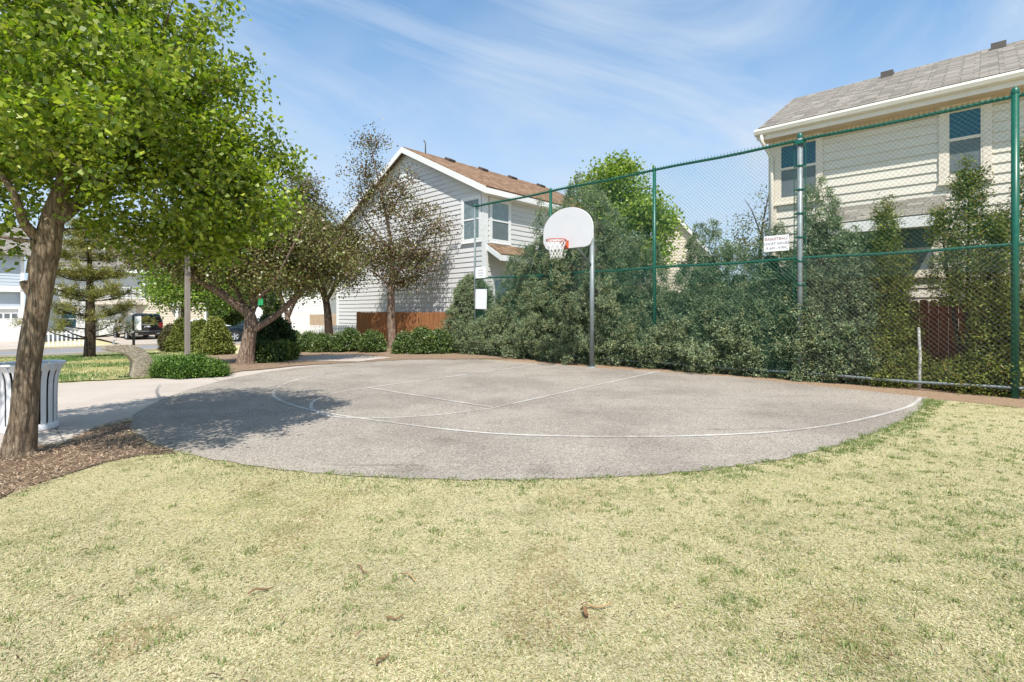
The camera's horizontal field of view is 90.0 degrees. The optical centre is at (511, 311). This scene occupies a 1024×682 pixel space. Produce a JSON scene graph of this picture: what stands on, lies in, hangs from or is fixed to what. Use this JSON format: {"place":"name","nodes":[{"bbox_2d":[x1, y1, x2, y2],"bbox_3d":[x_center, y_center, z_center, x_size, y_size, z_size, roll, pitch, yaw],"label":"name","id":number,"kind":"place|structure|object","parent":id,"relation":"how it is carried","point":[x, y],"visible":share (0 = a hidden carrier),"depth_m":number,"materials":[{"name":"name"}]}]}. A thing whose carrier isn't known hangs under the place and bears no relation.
{"place":"outdoors","nodes":[
{"label":"outdoors","id":0,"kind":"place"},
{"bbox_2d":[0,341,17,348],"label":"driveway","id":1,"kind":"structure","parent":0,"point":[9,345],"depth_m":30.09,"materials":[{"name":"concrete"}]},
{"bbox_2d":[0,225,30,341],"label":"house","id":2,"kind":"structure","parent":0,"point":[11,299],"depth_m":33.28,"materials":[{"name":"white"}]},
{"bbox_2d":[0,309,17,341],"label":"garage door","id":3,"kind":"structure","parent":2,"relation":"in","point":[7,333],"depth_m":33.25,"materials":[{"name":"white metal"}]},
{"bbox_2d":[0,350,194,381],"bbox_3d":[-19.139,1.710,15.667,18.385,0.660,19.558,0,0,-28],"label":"verge lawn","id":4,"kind":"structure","parent":0,"point":[152,351],"depth_m":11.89,"materials":[{"name":"green plant"}]},
{"bbox_2d":[7,216,158,356],"bbox_3d":[-16.436,-0.961,19.479,4.504,5.564,3.805,0,0,0],"label":"pine tree","id":5,"kind":"object","parent":4,"relation":"on","point":[93,293],"visible":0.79,"depth_m":19.44,"materials":[{"name":"green plant"}]},
{"bbox_2d":[101,339,153,378],"bbox_3d":[-7.995,1.009,10.688,0.272,0.882,0.880,0,0,37],"label":"drinking fountain","id":6,"kind":"object","parent":4,"relation":"on","point":[137,357],"visible":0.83,"depth_m":10.68,"materials":[{"name":"stone"}]},
{"bbox_2d":[156,323,173,351],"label":"dwarf spruce","id":7,"kind":"object","parent":4,"relation":"on","point":[164,333],"visible":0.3,"depth_m":24.75,"materials":[{"name":"green plant"}]},
{"bbox_2d":[163,316,183,352],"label":"dwarf spruce","id":8,"kind":"object","parent":4,"relation":"on","point":[173,342],"visible":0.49,"depth_m":23.41,"materials":[{"name":"green plant"}]},
{"bbox_2d":[166,185,190,354],"bbox_3d":[-8.242,-0.839,12.454,0.280,4.570,0.830,0,0,43],"label":"lamp post","id":9,"kind":"object","parent":4,"relation":"on","point":[187,313],"visible":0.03,"depth_m":12.64,"materials":[{"name":"grey metal"}]},
{"bbox_2d":[144,351,234,379],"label":"spreading juniper","id":10,"kind":"object","parent":4,"relation":"on","point":[182,366],"visible":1,"depth_m":10.77,"materials":[{"name":"green plant"}]},
{"bbox_2d":[182,317,205,351],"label":"dwarf spruce","id":11,"kind":"object","parent":4,"relation":"on","point":[197,326],"visible":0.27,"depth_m":23.00,"materials":[{"name":"green plant"}]},
{"bbox_2d":[193,314,236,355],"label":"dwarf spruce","id":12,"kind":"object","parent":4,"relation":"on","point":[215,337],"visible":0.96,"depth_m":19.37,"materials":[{"name":"green plant"}]},
{"bbox_2d":[0,340,240,354],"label":"street","id":13,"kind":"structure","parent":0,"point":[58,351],"depth_m":27.22,"materials":[{"name":"grey asphalt"}]},
{"bbox_2d":[225,318,294,341],"bbox_3d":[-17.216,1.179,34.526,4.515,1.614,2.340,0,0,-37],"label":"car","id":14,"kind":"object","parent":13,"relation":"on","point":[236,330],"visible":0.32,"depth_m":33.08,"materials":[{"name":"grey metal"}]},
{"bbox_2d":[96,335,156,343],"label":"driveway","id":15,"kind":"structure","parent":0,"point":[141,339],"depth_m":35.84,"materials":[{"name":"concrete"}]},
{"bbox_2d":[113,313,162,339],"bbox_3d":[-27.606,1.096,37.709,5.315,1.972,2.340,0,0,41],"label":"car","id":16,"kind":"object","parent":15,"relation":"on","point":[148,330],"visible":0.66,"depth_m":36.24,"materials":[{"name":"black metal"}]},
{"bbox_2d":[0,363,336,446],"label":"concrete path","id":17,"kind":"structure","parent":0,"point":[83,407],"depth_m":8.22,"materials":[{"name":"grey concrete"}]},
{"bbox_2d":[0,360,66,433],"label":"litter bin","id":18,"kind":"object","parent":17,"relation":"on","point":[48,402],"visible":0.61,"depth_m":6.00,"materials":[{"name":"grey metal"}]},
{"bbox_2d":[0,338,1023,681],"bbox_3d":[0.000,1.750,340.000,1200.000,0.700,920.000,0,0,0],"label":"ground","id":19,"kind":"structure","parent":0,"point":[534,506],"depth_m":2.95,"materials":[{"name":"green plant"}]},
{"bbox_2d":[44,330,84,346],"bbox_3d":[-26.426,1.620,30.215,0.158,1.000,2.254,0,0,43],"label":"picket fence","id":20,"kind":"object","parent":19,"relation":"on","point":[66,343],"visible":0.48,"depth_m":30.20,"materials":[{"name":"white wood"}]},
{"bbox_2d":[0,343,157,351],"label":"kerb","id":21,"kind":"structure","parent":19,"relation":"on","point":[50,348],"depth_m":28.56,"materials":[{"name":"concrete"}]},
{"bbox_2d":[0,420,176,497],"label":"mulch bed","id":22,"kind":"object","parent":19,"relation":"on","point":[42,457],"visible":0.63,"depth_m":4.96,"materials":[{"name":"brown wood"}]},
{"bbox_2d":[0,0,324,462],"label":"maple tree","id":23,"kind":"object","parent":22,"relation":"on","point":[59,95],"visible":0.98,"depth_m":4.79,"materials":[{"name":"green plant"}]},
{"bbox_2d":[25,240,178,339],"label":"house","id":24,"kind":"structure","parent":19,"relation":"on","point":[129,281],"depth_m":40.26,"materials":[{"name":"white"}]},
{"bbox_2d":[59,309,77,329],"bbox_3d":[-33.391,0.570,38.572,0.085,1.560,1.160,0,0,43],"label":"window","id":25,"kind":"structure","parent":24,"relation":"in","point":[70,321],"depth_m":38.68,"materials":[{"name":"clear glass"}]},
{"bbox_2d":[95,304,135,335],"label":"garage door","id":26,"kind":"structure","parent":24,"relation":"in","point":[101,332],"depth_m":40.64,"materials":[{"name":"white metal"}]},
{"bbox_2d":[0,343,240,356],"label":"kerb","id":27,"kind":"structure","parent":19,"relation":"on","point":[97,352],"depth_m":23.85,"materials":[{"name":"concrete"}]},
{"bbox_2d":[126,315,140,344],"bbox_3d":[-14.850,0.980,20.076,0.553,1.658,0.120,0,0,-6],"label":"board sign","id":28,"kind":"object","parent":19,"relation":"on","point":[137,322],"visible":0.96,"depth_m":20.09,"materials":[{"name":"black metal"}]},
{"bbox_2d":[136,272,232,325],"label":"house","id":29,"kind":"structure","parent":19,"relation":"on","point":[169,317],"depth_m":42.56,"materials":[{"name":"beige"}]},
{"bbox_2d":[125,262,248,319],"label":"maple tree","id":30,"kind":"object","parent":19,"relation":"on","point":[164,291],"visible":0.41,"depth_m":33.48,"materials":[{"name":"green plant"}]},
{"bbox_2d":[208,281,257,324],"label":"background tree","id":31,"kind":"object","parent":19,"relation":"on","point":[236,317],"visible":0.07,"depth_m":45.01,"materials":[{"name":"green plant"}]},
{"bbox_2d":[231,276,281,315],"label":"background tree","id":32,"kind":"object","parent":19,"relation":"on","point":[271,305],"visible":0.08,"depth_m":48.09,"materials":[{"name":"green plant"}]},
{"bbox_2d":[255,299,262,320],"bbox_3d":[-14.842,0.596,29.990,0.660,2.692,0.076,0,0,14],"label":"street sign","id":33,"kind":"object","parent":19,"relation":"on","point":[259,312],"visible":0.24,"depth_m":29.93,"materials":[{"name":"metal"}]},
{"bbox_2d":[247,586,274,593],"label":"fallen twig","id":34,"kind":"object","parent":19,"relation":"on","point":[252,590],"visible":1,"depth_m":2.54,"materials":[{"name":"brown wood"}]},
{"bbox_2d":[239,256,331,322],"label":"tree","id":35,"kind":"object","parent":19,"relation":"on","point":[287,313],"visible":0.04,"depth_m":22.95,"materials":[{"name":"green plant"}]},
{"bbox_2d":[282,281,335,332],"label":"house","id":36,"kind":"structure","parent":19,"relation":"on","point":[300,316],"depth_m":45.78,"materials":[{"name":"grey"}]},
{"bbox_2d":[310,313,335,333],"bbox_3d":[-13.844,1.039,38.530,4.892,1.857,0.158,0,0,38],"label":"board fence","id":37,"kind":"object","parent":19,"relation":"on","point":[316,319],"visible":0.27,"depth_m":39.12,"materials":[{"name":"beige wood"}]},
{"bbox_2d":[292,325,355,334],"bbox_3d":[-10.381,1.258,26.950,8.050,1.285,0.159,0,0,40],"label":"picket fence","id":38,"kind":"object","parent":19,"relation":"on","point":[314,328],"visible":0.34,"depth_m":26.56,"materials":[{"name":"white wood"}]},
{"bbox_2d":[292,354,390,360],"bbox_3d":[-5.285,1.420,15.660,3.290,0.091,3.136,0,0,0],"label":"concrete walkway branch","id":39,"kind":"object","parent":19,"relation":"on","point":[346,357],"visible":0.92,"depth_m":15.51,"materials":[{"name":"grey concrete"}]},
{"bbox_2d":[207,348,513,372],"bbox_3d":[-5.930,1.528,16.891,11.858,0.295,9.798,0,0,36],"label":"mulch bed under trees","id":40,"kind":"object","parent":19,"relation":"on","point":[230,358],"visible":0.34,"depth_m":15.39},
{"bbox_2d":[88,190,377,364],"bbox_3d":[-7.088,-0.947,13.835,6.700,4.919,3.933,0,0,-14],"label":"crabapple tree","id":41,"kind":"object","parent":40,"relation":"on","point":[313,257],"visible":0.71,"depth_m":13.56,"materials":[{"name":"green plant"}]},
{"bbox_2d":[255,336,287,362],"bbox_3d":[-7.011,1.104,14.501,1.260,0.829,1.290,0,0,-15],"label":"evergreen shrub","id":42,"kind":"object","parent":40,"relation":"on","point":[268,351],"visible":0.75,"depth_m":14.21,"materials":[{"name":"green plant"}]},
{"bbox_2d":[256,312,300,346],"bbox_3d":[-7.787,0.787,16.517,1.765,1.581,1.747,0,0,-30],"label":"evergreen shrub","id":43,"kind":"object","parent":40,"relation":"on","point":[279,328],"visible":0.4,"depth_m":16.22,"materials":[{"name":"green plant"}]},
{"bbox_2d":[274,339,302,359],"bbox_3d":[-6.799,1.128,15.085,1.092,0.813,1.113,0,0,0],"label":"evergreen shrub","id":44,"kind":"object","parent":40,"relation":"on","point":[292,351],"visible":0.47,"depth_m":15.02,"materials":[{"name":"green plant"}]},
{"bbox_2d":[295,329,301,339],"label":"hedge shrub","id":45,"kind":"object","parent":40,"relation":"on","point":[298,332],"visible":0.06,"depth_m":21.37,"materials":[{"name":"green plant"}]},
{"bbox_2d":[296,330,317,351],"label":"hedge shrub","id":46,"kind":"object","parent":40,"relation":"on","point":[305,338],"visible":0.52,"depth_m":19.90,"materials":[{"name":"green plant"}]},
{"bbox_2d":[308,332,332,352],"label":"hedge shrub","id":47,"kind":"object","parent":40,"relation":"on","point":[320,343],"visible":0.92,"depth_m":19.14,"materials":[{"name":"green plant"}]},
{"bbox_2d":[276,166,377,336],"bbox_3d":[-7.886,-2.275,21.255,4.625,7.890,3.861,0,0,0],"label":"crabapple tree","id":48,"kind":"object","parent":40,"relation":"on","point":[307,184],"visible":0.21,"depth_m":21.20,"materials":[{"name":"green plant"}]},
{"bbox_2d":[328,327,363,352],"bbox_3d":[-6.125,1.060,19.366,1.649,1.028,1.596,0,0,0],"label":"hedge shrub","id":49,"kind":"object","parent":40,"relation":"on","point":[345,340],"visible":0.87,"depth_m":18.91,"materials":[{"name":"green plant"}]},
{"bbox_2d":[356,329,388,352],"bbox_3d":[-5.029,1.065,18.581,1.193,0.938,1.337,0,0,0],"label":"hedge shrub","id":50,"kind":"object","parent":40,"relation":"on","point":[372,341],"visible":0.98,"depth_m":18.23,"materials":[{"name":"green plant"}]},
{"bbox_2d":[335,119,462,347],"bbox_3d":[-4.742,-3.160,20.769,5.535,9.464,3.787,0,0,0],"label":"crabapple tree","id":51,"kind":"object","parent":40,"relation":"on","point":[420,256],"visible":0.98,"depth_m":20.69,"materials":[{"name":"green plant"}]},
{"bbox_2d":[389,329,411,353],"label":"hedge shrub","id":52,"kind":"object","parent":40,"relation":"on","point":[397,346],"visible":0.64,"depth_m":17.18,"materials":[{"name":"green plant"}]},
{"bbox_2d":[405,325,432,353],"bbox_3d":[-3.042,0.962,17.321,1.377,1.044,1.360,0,0,0],"label":"hedge shrub","id":53,"kind":"object","parent":40,"relation":"on","point":[418,341],"visible":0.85,"depth_m":16.95,"materials":[{"name":"green plant"}]},
{"bbox_2d":[427,327,455,353],"bbox_3d":[-2.462,0.989,17.275,1.217,0.973,1.086,0,0,0],"label":"hedge shrub","id":54,"kind":"object","parent":40,"relation":"on","point":[441,342],"visible":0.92,"depth_m":16.97,"materials":[{"name":"green plant"}]},
{"bbox_2d":[0,351,1020,494],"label":"bark chips","id":55,"kind":"object","parent":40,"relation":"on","point":[71,445],"visible":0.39,"depth_m":5.02,"materials":[{"name":"brown wood"}]},
{"bbox_2d":[375,652,388,663],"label":"fallen twig","id":56,"kind":"object","parent":19,"relation":"on","point":[380,658],"visible":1,"depth_m":2.03,"materials":[{"name":"brown wood"}]},
{"bbox_2d":[386,614,403,619],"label":"fallen twig","id":57,"kind":"object","parent":19,"relation":"on","point":[393,618],"visible":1,"depth_m":2.30,"materials":[{"name":"brown wood"}]},
{"bbox_2d":[356,311,456,345],"bbox_3d":[-4.367,0.783,21.323,7.732,1.594,0.159,0,0,43],"label":"cedar fence","id":58,"kind":"object","parent":19,"relation":"on","point":[410,321],"visible":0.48,"depth_m":21.52,"materials":[{"name":"brown wood"}]},
{"bbox_2d":[401,572,415,580],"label":"fallen twig","id":59,"kind":"object","parent":19,"relation":"on","point":[408,573],"visible":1,"depth_m":2.68,"materials":[{"name":"beige wood"}]},
{"bbox_2d":[334,140,610,331],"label":"house","id":60,"kind":"structure","parent":19,"relation":"on","point":[460,190],"depth_m":21.90,"materials":[{"name":"grey"}]},
{"bbox_2d":[460,195,481,244],"bbox_3d":[-1.635,-3.660,20.461,1.210,1.860,0.085,0,0,43],"label":"window","id":61,"kind":"structure","parent":60,"relation":"in","point":[467,204],"depth_m":20.50,"materials":[{"name":"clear glass"}]},
{"bbox_2d":[489,197,511,245],"bbox_3d":[-0.459,-3.605,20.601,0.085,1.810,1.260,0,0,43],"label":"window","id":62,"kind":"structure","parent":60,"relation":"in","point":[492,211],"depth_m":20.57,"materials":[{"name":"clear glass"}]},
{"bbox_2d":[492,276,510,302],"bbox_3d":[-0.398,-0.530,20.669,0.085,1.760,1.160,0,0,43],"label":"window","id":63,"kind":"structure","parent":60,"relation":"in","point":[495,285],"depth_m":20.44,"materials":[{"name":"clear glass"}]},
{"bbox_2d":[16,430,1023,681],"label":"lawn litter","id":64,"kind":"object","parent":19,"relation":"on","point":[476,606],"visible":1,"depth_m":2.31,"materials":[{"name":"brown wood"}]},
{"bbox_2d":[581,606,588,617],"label":"dead leaf","id":65,"kind":"object","parent":19,"relation":"on","point":[585,611],"visible":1,"depth_m":2.35,"materials":[{"name":"brown plant"}]},
{"bbox_2d":[585,602,614,607],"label":"fallen twig","id":66,"kind":"object","parent":19,"relation":"on","point":[594,606],"visible":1,"depth_m":2.40,"materials":[{"name":"beige wood"}]},
{"bbox_2d":[566,149,694,272],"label":"lime tree","id":67,"kind":"object","parent":19,"relation":"on","point":[619,167],"visible":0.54,"depth_m":24.15,"materials":[{"name":"green plant"}]},
{"bbox_2d":[656,215,707,294],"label":"house","id":68,"kind":"structure","parent":19,"relation":"on","point":[682,240],"depth_m":33.39,"materials":[{"name":"beige"}]},
{"bbox_2d":[454,352,1023,407],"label":"soil strip","id":69,"kind":"object","parent":19,"relation":"on","point":[943,394],"visible":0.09,"depth_m":9.29,"materials":[{"name":"brown soil"}]},
{"bbox_2d":[439,272,496,352],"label":"juniper","id":70,"kind":"object","parent":69,"relation":"on","point":[464,303],"visible":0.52,"depth_m":17.35,"materials":[{"name":"green plant"}]},
{"bbox_2d":[451,317,496,354],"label":"juniper","id":71,"kind":"object","parent":69,"relation":"on","point":[467,346],"visible":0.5,"depth_m":16.59,"materials":[{"name":"green plant"}]},
{"bbox_2d":[472,295,529,357],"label":"juniper","id":72,"kind":"object","parent":69,"relation":"on","point":[492,337],"visible":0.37,"depth_m":15.93,"materials":[{"name":"green plant"}]},
{"bbox_2d":[481,242,536,357],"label":"juniper","id":73,"kind":"object","parent":69,"relation":"on","point":[506,298],"visible":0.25,"depth_m":15.79,"materials":[{"name":"green plant"}]},
{"bbox_2d":[501,197,575,360],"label":"juniper","id":74,"kind":"object","parent":69,"relation":"on","point":[528,249],"visible":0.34,"depth_m":15.11,"materials":[{"name":"green plant"}]},
{"bbox_2d":[520,307,575,360],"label":"juniper","id":75,"kind":"object","parent":69,"relation":"on","point":[533,350],"visible":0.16,"depth_m":14.68,"materials":[{"name":"green plant"}]},
{"bbox_2d":[543,207,596,367],"bbox_3d":[1.450,-0.492,12.228,1.371,3.869,1.520,0,0,0],"label":"basketball hoop","id":76,"kind":"object","parent":69,"relation":"on","point":[569,227],"visible":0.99,"depth_m":11.99,"materials":[{"name":"metal"}]},
{"bbox_2d":[508,171,656,366],"bbox_3d":[2.127,-1.305,14.975,5.299,5.512,3.703,0,0,43],"label":"juniper","id":77,"kind":"object","parent":69,"relation":"on","point":[575,310],"visible":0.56,"depth_m":14.14,"materials":[{"name":"green plant"}]},
{"bbox_2d":[568,299,638,364],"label":"juniper","id":78,"kind":"object","parent":69,"relation":"on","point":[587,352],"visible":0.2,"depth_m":13.56,"materials":[{"name":"green plant"}]},
{"bbox_2d":[569,215,664,364],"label":"juniper","id":79,"kind":"object","parent":69,"relation":"on","point":[624,303],"visible":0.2,"depth_m":13.77,"materials":[{"name":"green plant"}]},
{"bbox_2d":[585,231,676,367],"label":"juniper","id":80,"kind":"object","parent":69,"relation":"on","point":[642,287],"visible":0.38,"depth_m":13.29,"materials":[{"name":"green plant"}]},
{"bbox_2d":[613,288,694,369],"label":"juniper","id":81,"kind":"object","parent":69,"relation":"on","point":[648,345],"visible":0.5,"depth_m":12.61,"materials":[{"name":"green plant"}]},
{"bbox_2d":[658,219,740,373],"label":"juniper","id":82,"kind":"object","parent":69,"relation":"on","point":[715,255],"visible":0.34,"depth_m":12.12,"materials":[{"name":"green plant"}]},
{"bbox_2d":[663,277,742,373],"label":"juniper","id":83,"kind":"object","parent":69,"relation":"on","point":[709,309],"visible":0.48,"depth_m":11.81,"materials":[{"name":"green plant"}]},
{"bbox_2d":[704,240,763,374],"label":"juniper","id":84,"kind":"object","parent":69,"relation":"on","point":[731,255],"visible":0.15,"depth_m":11.80,"materials":[{"name":"green plant"}]},
{"bbox_2d":[725,184,768,282],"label":"young tree","id":85,"kind":"object","parent":69,"relation":"on","point":[760,231],"visible":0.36,"depth_m":18.99,"materials":[{"name":"green plant"}]},
{"bbox_2d":[474,86,1023,398],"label":"chain link fence","id":86,"kind":"object","parent":69,"relation":"on","point":[1014,96],"visible":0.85,"depth_m":10.18,"materials":[{"name":"metal"}]},
{"bbox_2d":[475,266,485,278],"bbox_3d":[-1.015,-1.268,16.586,0.495,0.374,0.013,0,0,43],"label":"notice sign","id":87,"kind":"object","parent":86,"relation":"attached to","point":[480,272],"visible":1,"depth_m":16.59,"materials":[{"name":"metal"}]},
{"bbox_2d":[475,289,486,308],"bbox_3d":[-1.004,-0.405,16.576,0.524,0.644,0.013,2,2,43],"label":"notice sign","id":88,"kind":"object","parent":86,"relation":"attached to","point":[480,298],"visible":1,"depth_m":16.56,"materials":[{"name":"metal"}]},
{"bbox_2d":[764,234,788,251],"bbox_3d":[5.461,-1.411,10.579,0.488,0.325,0.013,0,0,43],"label":"hours sign","id":89,"kind":"object","parent":86,"relation":"attached to","point":[776,243],"visible":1,"depth_m":10.57,"materials":[{"name":"metal"}]},
{"bbox_2d":[709,279,793,378],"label":"juniper","id":90,"kind":"object","parent":69,"relation":"on","point":[747,360],"visible":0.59,"depth_m":11.06,"materials":[{"name":"green plant"}]},
{"bbox_2d":[729,221,793,375],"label":"juniper","id":91,"kind":"object","parent":69,"relation":"on","point":[763,270],"visible":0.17,"depth_m":11.35,"materials":[{"name":"green plant"}]},
{"bbox_2d":[749,263,876,383],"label":"juniper","id":92,"kind":"object","parent":69,"relation":"on","point":[806,330],"visible":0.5,"depth_m":10.32,"materials":[{"name":"green plant"}]},
{"bbox_2d":[774,174,878,376],"bbox_3d":[6.582,-0.728,10.919,2.286,4.358,2.146,0,0,43],"label":"juniper","id":93,"kind":"object","parent":69,"relation":"on","point":[814,238],"visible":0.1,"depth_m":10.74,"materials":[{"name":"green plant"}]},
{"bbox_2d":[803,271,900,384],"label":"juniper","id":94,"kind":"object","parent":69,"relation":"on","point":[846,337],"visible":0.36,"depth_m":9.89,"materials":[{"name":"green plant"}]},
{"bbox_2d":[807,224,911,384],"bbox_3d":[6.989,-0.153,10.533,2.018,3.209,2.120,0,0,43],"label":"juniper","id":95,"kind":"object","parent":69,"relation":"on","point":[851,236],"visible":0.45,"depth_m":9.95,"materials":[{"name":"green plant"}]},
{"bbox_2d":[841,193,943,388],"bbox_3d":[7.111,-0.430,9.860,1.859,3.748,1.561,0,0,43],"label":"juniper","id":96,"kind":"object","parent":69,"relation":"on","point":[897,315],"visible":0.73,"depth_m":9.59,"materials":[{"name":"green plant"}]},
{"bbox_2d":[917,327,921,389],"bbox_3d":[7.227,0.854,9.087,0.057,1.153,0.068,0,0,-2],"label":"white stake","id":97,"kind":"object","parent":69,"relation":"on","point":[919,354],"visible":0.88,"depth_m":9.07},
{"bbox_2d":[912,153,1023,397],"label":"juniper","id":98,"kind":"object","parent":69,"relation":"on","point":[998,366],"visible":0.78,"depth_m":8.80,"materials":[{"name":"green plant"}]},
{"bbox_2d":[970,131,1023,392],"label":"juniper","id":99,"kind":"object","parent":69,"relation":"on","point":[1021,255],"visible":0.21,"depth_m":8.72,"materials":[{"name":"green plant"}]},
{"bbox_2d":[754,40,1023,359],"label":"house","id":100,"kind":"structure","parent":19,"relation":"on","point":[995,70],"depth_m":10.99,"materials":[{"name":"beige"}]},
{"bbox_2d":[774,132,822,205],"bbox_3d":[6.890,-3.467,12.330,1.077,1.717,0.085,0,0,43],"label":"window","id":101,"kind":"structure","parent":100,"relation":"in","point":[782,150],"depth_m":12.41,"materials":[{"name":"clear glass"}]},
{"bbox_2d":[889,226,942,278],"bbox_3d":[8.512,-1.296,10.826,0.905,1.170,0.085,0,0,43],"label":"window","id":102,"kind":"structure","parent":100,"relation":"in","point":[918,243],"depth_m":10.79,"materials":[{"name":"grey glass"}]},
{"bbox_2d":[937,96,993,185],"bbox_3d":[9.095,-3.467,10.285,0.841,1.757,0.085,0,0,43],"label":"window","id":103,"kind":"structure","parent":100,"relation":"in","point":[981,115],"depth_m":10.29,"materials":[{"name":"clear glass"}]},
{"bbox_2d":[906,299,1023,387],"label":"cedar fence","id":104,"kind":"object","parent":19,"relation":"on","point":[933,342],"visible":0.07,"depth_m":9.67,"materials":[{"name":"brown wood"}]},
{"bbox_2d":[0,0,1023,307],"label":"sky","id":105,"kind":"structure","parent":0,"point":[530,91],"materials":[{"name":"blue"}]},
{"bbox_2d":[130,359,927,479],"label":"court pavement","id":106,"kind":"structure","parent":0,"point":[250,419],"depth_m":6.60,"materials":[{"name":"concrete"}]},
{"bbox_2d":[271,364,922,436],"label":"court line markings","id":107,"kind":"object","parent":106,"relation":"on","point":[919,399],"visible":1,"depth_m":6.83,"materials":[{"name":"paint"}]}
]}

